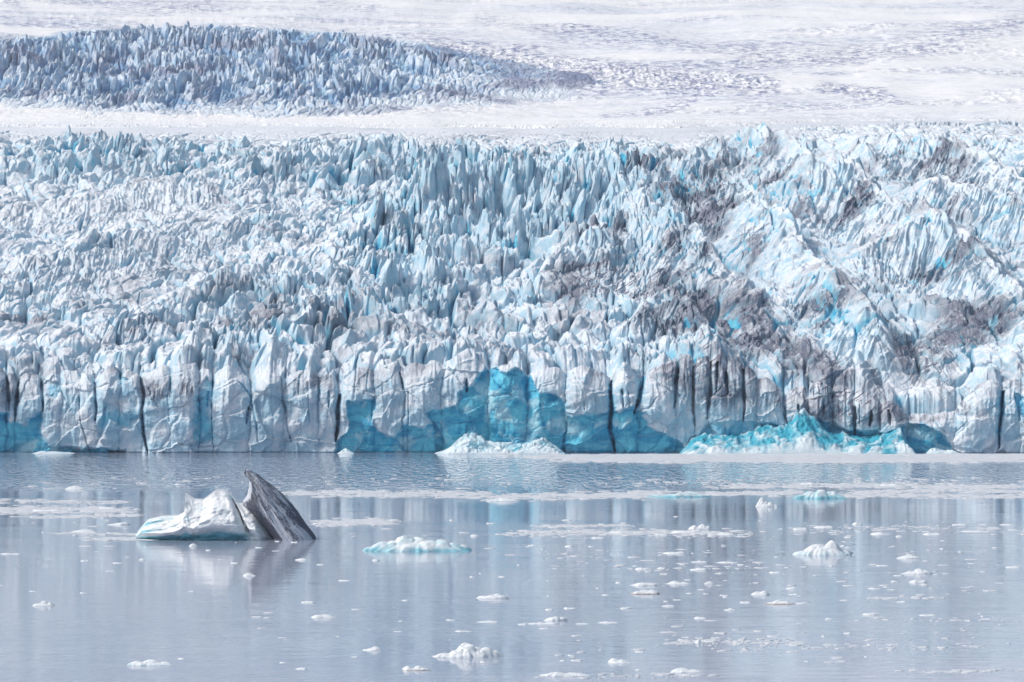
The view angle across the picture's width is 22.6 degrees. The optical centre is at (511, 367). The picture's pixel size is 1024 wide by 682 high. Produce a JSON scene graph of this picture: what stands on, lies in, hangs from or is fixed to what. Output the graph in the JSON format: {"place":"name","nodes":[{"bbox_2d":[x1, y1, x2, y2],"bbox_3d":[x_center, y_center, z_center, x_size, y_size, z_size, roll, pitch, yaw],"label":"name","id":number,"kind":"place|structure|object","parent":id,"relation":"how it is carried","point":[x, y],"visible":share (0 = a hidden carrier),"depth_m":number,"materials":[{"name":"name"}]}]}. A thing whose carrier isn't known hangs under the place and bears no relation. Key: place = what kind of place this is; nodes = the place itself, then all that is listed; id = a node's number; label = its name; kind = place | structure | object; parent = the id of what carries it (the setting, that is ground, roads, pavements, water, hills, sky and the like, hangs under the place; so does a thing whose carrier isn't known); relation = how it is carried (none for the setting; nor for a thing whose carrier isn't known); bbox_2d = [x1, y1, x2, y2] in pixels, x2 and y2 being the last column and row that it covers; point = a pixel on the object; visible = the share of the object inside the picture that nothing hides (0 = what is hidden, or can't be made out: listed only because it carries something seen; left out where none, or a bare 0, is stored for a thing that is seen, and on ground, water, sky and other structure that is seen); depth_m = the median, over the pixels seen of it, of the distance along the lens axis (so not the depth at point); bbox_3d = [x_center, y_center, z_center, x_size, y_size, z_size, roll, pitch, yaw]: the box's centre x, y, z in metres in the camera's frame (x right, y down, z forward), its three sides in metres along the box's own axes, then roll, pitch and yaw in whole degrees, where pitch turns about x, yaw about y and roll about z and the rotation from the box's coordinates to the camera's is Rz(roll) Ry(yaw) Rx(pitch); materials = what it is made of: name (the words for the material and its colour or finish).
{"place":"outdoors","nodes":[
{"label":"outdoors","id":0,"kind":"place"},
{"bbox_2d":[0,119,1023,415],"bbox_3d":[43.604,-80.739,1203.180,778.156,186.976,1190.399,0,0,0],"label":"glacier","id":1,"kind":"object","parent":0,"point":[882,261],"visible":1,"depth_m":775.76,"materials":[{"name":"white ice"}]},
{"bbox_2d":[0,452,1023,681],"bbox_3d":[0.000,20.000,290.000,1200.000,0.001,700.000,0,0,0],"label":"lake water","id":2,"kind":"structure","parent":0,"point":[112,621],"depth_m":244.00,"materials":[{"name":"grey liquid"}]},
{"bbox_2d":[33,601,54,605],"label":"ice floe","id":3,"kind":"object","parent":2,"relation":"on","point":[44,603],"visible":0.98,"depth_m":214.95,"materials":[{"name":"white ice"}]},
{"bbox_2d":[33,509,59,511],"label":"ice fragment","id":4,"kind":"object","parent":2,"relation":"on","point":[52,510],"visible":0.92,"depth_m":356.00,"materials":[{"name":"white ice"}]},
{"bbox_2d":[35,451,71,452],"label":"ice rubble","id":5,"kind":"object","parent":2,"relation":"on","point":[51,452],"visible":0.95,"depth_m":597.96,"materials":[{"name":"white ice"}]},
{"bbox_2d":[66,486,84,488],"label":"ice floe","id":6,"kind":"object","parent":2,"relation":"on","point":[75,487],"visible":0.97,"depth_m":421.29,"materials":[{"name":"white ice"}]},
{"bbox_2d":[71,529,95,531],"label":"ice floe","id":7,"kind":"object","parent":2,"relation":"on","point":[85,530],"visible":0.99,"depth_m":310.99,"materials":[{"name":"white ice"}]},
{"bbox_2d":[100,507,116,508],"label":"ice fragment","id":8,"kind":"object","parent":2,"relation":"on","point":[108,508],"visible":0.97,"depth_m":362.44,"materials":[{"name":"white ice"}]},
{"bbox_2d":[107,522,130,524],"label":"ice floe","id":9,"kind":"object","parent":2,"relation":"on","point":[123,523],"visible":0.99,"depth_m":325.54,"materials":[{"name":"white ice"}]},
{"bbox_2d":[128,659,171,665],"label":"ice floe","id":10,"kind":"object","parent":2,"relation":"on","point":[150,662],"visible":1,"depth_m":171.97,"materials":[{"name":"white ice"}]},
{"bbox_2d":[136,469,315,540],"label":"iceberg","id":11,"kind":"object","parent":2,"relation":"on","point":[265,510],"visible":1,"depth_m":297.06,"materials":[{"name":"white ice"}]},
{"bbox_2d":[312,614,334,617],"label":"ice floe","id":12,"kind":"object","parent":2,"relation":"on","point":[323,616],"visible":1,"depth_m":204.78,"materials":[{"name":"white ice"}]},
{"bbox_2d":[339,448,352,452],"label":"ice rubble","id":13,"kind":"object","parent":2,"relation":"on","point":[345,450],"visible":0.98,"depth_m":597.94,"materials":[{"name":"white ice"}]},
{"bbox_2d":[363,646,381,650],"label":"ice floe","id":14,"kind":"object","parent":2,"relation":"on","point":[374,648],"visible":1,"depth_m":180.95,"materials":[{"name":"white ice"}]},
{"bbox_2d":[402,665,429,670],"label":"ice floe","id":15,"kind":"object","parent":2,"relation":"on","point":[416,668],"visible":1,"depth_m":169.17,"materials":[{"name":"white ice"}]},
{"bbox_2d":[362,535,471,551],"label":"iceberg","id":16,"kind":"object","parent":2,"relation":"on","point":[404,543],"visible":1,"depth_m":278.74,"materials":[{"name":"white ice"}]},
{"bbox_2d":[435,643,503,657],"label":"iceberg","id":17,"kind":"object","parent":2,"relation":"on","point":[465,650],"visible":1,"depth_m":176.86,"materials":[{"name":"white ice"}]},
{"bbox_2d":[480,621,496,622],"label":"ice fragment","id":18,"kind":"object","parent":2,"relation":"on","point":[488,621],"visible":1,"depth_m":201.16,"materials":[{"name":"white ice"}]},
{"bbox_2d":[477,593,509,598],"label":"ice floe","id":19,"kind":"object","parent":2,"relation":"on","point":[496,596],"visible":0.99,"depth_m":221.85,"materials":[{"name":"white ice"}]},
{"bbox_2d":[435,433,564,453],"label":"ice rubble","id":20,"kind":"object","parent":2,"relation":"on","point":[470,443],"visible":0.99,"depth_m":596.62,"materials":[{"name":"white ice"}]},
{"bbox_2d":[488,498,516,501],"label":"ice floe","id":21,"kind":"object","parent":2,"relation":"on","point":[502,499],"visible":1,"depth_m":382.83,"materials":[{"name":"white ice"}]},
{"bbox_2d":[0,453,1023,679],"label":"brash ice","id":22,"kind":"structure","parent":2,"relation":"on","point":[784,458],"depth_m":402.36,"materials":[{"name":"white ice"}]},
{"bbox_2d":[528,622,558,623],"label":"ice floe","id":23,"kind":"object","parent":2,"relation":"on","point":[543,623],"visible":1,"depth_m":199.69,"materials":[{"name":"white ice"}]},
{"bbox_2d":[544,616,567,620],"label":"ice floe","id":24,"kind":"object","parent":2,"relation":"on","point":[554,618],"visible":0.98,"depth_m":202.22,"materials":[{"name":"white ice"}]},
{"bbox_2d":[541,672,589,676],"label":"ice floe","id":25,"kind":"object","parent":2,"relation":"on","point":[556,674],"visible":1,"depth_m":165.94,"materials":[{"name":"white ice"}]},
{"bbox_2d":[608,658,630,662],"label":"ice floe","id":26,"kind":"object","parent":2,"relation":"on","point":[612,660],"visible":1,"depth_m":173.45,"materials":[{"name":"white ice"}]},
{"bbox_2d":[635,567,653,569],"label":"ice fragment","id":27,"kind":"object","parent":2,"relation":"on","point":[640,568],"visible":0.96,"depth_m":253.46,"materials":[{"name":"white ice"}]},
{"bbox_2d":[631,590,659,593],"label":"ice floe","id":28,"kind":"object","parent":2,"relation":"on","point":[647,592],"visible":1,"depth_m":226.12,"materials":[{"name":"white ice"}]},
{"bbox_2d":[631,583,659,585],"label":"ice floe","id":29,"kind":"object","parent":2,"relation":"on","point":[646,584],"visible":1,"depth_m":234.82,"materials":[{"name":"white ice"}]},
{"bbox_2d":[665,552,685,553],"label":"ice fragment","id":30,"kind":"object","parent":2,"relation":"on","point":[675,553],"visible":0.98,"depth_m":275.32,"materials":[{"name":"white ice"}]},
{"bbox_2d":[667,581,688,583],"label":"ice floe","id":31,"kind":"object","parent":2,"relation":"on","point":[674,582],"visible":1,"depth_m":236.64,"materials":[{"name":"white ice"}]},
{"bbox_2d":[646,492,710,496],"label":"iceberg","id":32,"kind":"object","parent":2,"relation":"on","point":[691,494],"visible":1,"depth_m":395.37,"materials":[{"name":"white ice"}]},
{"bbox_2d":[671,530,697,532],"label":"ice fragment","id":33,"kind":"object","parent":2,"relation":"on","point":[693,531],"visible":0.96,"depth_m":310.08,"materials":[{"name":"white ice"}]},
{"bbox_2d":[671,668,702,672],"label":"ice floe","id":34,"kind":"object","parent":2,"relation":"on","point":[681,670],"visible":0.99,"depth_m":167.98,"materials":[{"name":"white ice"}]},
{"bbox_2d":[689,524,710,528],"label":"ice floe","id":35,"kind":"object","parent":2,"relation":"on","point":[702,526],"visible":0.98,"depth_m":317.09,"materials":[{"name":"white ice"}]},
{"bbox_2d":[751,591,769,594],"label":"ice floe","id":36,"kind":"object","parent":2,"relation":"on","point":[761,593],"visible":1,"depth_m":225.50,"materials":[{"name":"white ice"}]},
{"bbox_2d":[755,498,778,506],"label":"iceberg","id":37,"kind":"object","parent":2,"relation":"on","point":[762,502],"visible":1,"depth_m":368.15,"materials":[{"name":"white ice"}]},
{"bbox_2d":[765,600,792,604],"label":"ice floe","id":38,"kind":"object","parent":2,"relation":"on","point":[779,602],"visible":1,"depth_m":216.42,"materials":[{"name":"white ice"}]},
{"bbox_2d":[680,407,915,453],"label":"ice rubble","id":39,"kind":"object","parent":2,"relation":"on","point":[803,431],"visible":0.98,"depth_m":595.82,"materials":[{"name":"blue ice"}]},
{"bbox_2d":[793,527,807,529],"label":"ice fragment","id":40,"kind":"object","parent":2,"relation":"on","point":[795,528],"visible":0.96,"depth_m":315.95,"materials":[{"name":"white ice"}]},
{"bbox_2d":[794,490,847,498],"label":"iceberg","id":41,"kind":"object","parent":2,"relation":"on","point":[820,494],"visible":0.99,"depth_m":390.68,"materials":[{"name":"white ice"}]},
{"bbox_2d":[793,540,853,555],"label":"iceberg","id":42,"kind":"object","parent":2,"relation":"on","point":[831,547],"visible":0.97,"depth_m":273.00,"materials":[{"name":"white ice"}]},
{"bbox_2d":[814,526,833,527],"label":"ice fragment","id":43,"kind":"object","parent":2,"relation":"on","point":[823,527],"visible":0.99,"depth_m":320.20,"materials":[{"name":"white ice"}]},
{"bbox_2d":[862,613,879,614],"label":"ice floe","id":44,"kind":"object","parent":2,"relation":"on","point":[870,614],"visible":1,"depth_m":206.96,"materials":[{"name":"white ice"}]},
{"bbox_2d":[872,532,885,534],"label":"ice fragment","id":45,"kind":"object","parent":2,"relation":"on","point":[878,533],"visible":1,"depth_m":306.90,"materials":[{"name":"white ice"}]},
{"bbox_2d":[880,483,896,485],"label":"ice fragment","id":46,"kind":"object","parent":2,"relation":"on","point":[892,484],"visible":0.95,"depth_m":432.83,"materials":[{"name":"white ice"}]},
{"bbox_2d":[898,554,919,558],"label":"ice floe","id":47,"kind":"object","parent":2,"relation":"on","point":[908,556],"visible":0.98,"depth_m":268.30,"materials":[{"name":"white ice"}]},
{"bbox_2d":[902,568,932,573],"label":"ice floe","id":48,"kind":"object","parent":2,"relation":"on","point":[918,571],"visible":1,"depth_m":248.26,"materials":[{"name":"white ice"}]},
{"bbox_2d":[910,580,925,582],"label":"ice floe","id":49,"kind":"object","parent":2,"relation":"on","point":[916,581],"visible":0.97,"depth_m":238.30,"materials":[{"name":"white ice"}]},
{"bbox_2d":[925,533,940,534],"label":"ice fragment","id":50,"kind":"object","parent":2,"relation":"on","point":[932,534],"visible":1,"depth_m":306.76,"materials":[{"name":"white ice"}]},
{"bbox_2d":[926,448,960,453],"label":"ice rubble","id":51,"kind":"object","parent":2,"relation":"on","point":[935,451],"visible":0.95,"depth_m":597.06,"materials":[{"name":"white ice"}]},
{"bbox_2d":[960,530,989,531],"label":"ice fragment","id":52,"kind":"object","parent":2,"relation":"on","point":[975,531],"visible":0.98,"depth_m":311.98,"materials":[{"name":"white ice"}]},
{"bbox_2d":[0,0,1023,128],"bbox_3d":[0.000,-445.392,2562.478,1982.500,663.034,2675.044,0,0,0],"label":"snowfield","id":53,"kind":"structure","parent":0,"point":[678,63],"depth_m":2222.37,"materials":[{"name":"white snow"}]},
{"bbox_2d":[0,20,603,117],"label":"icefall","id":54,"kind":"object","parent":53,"relation":"on","point":[204,69],"visible":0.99,"depth_m":2098.18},
{"bbox_2d":[0,353,1023,452],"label":"ice cliff","id":55,"kind":"structure","parent":0,"point":[674,406],"depth_m":604.10,"materials":[{"name":"white ice"}]}
]}

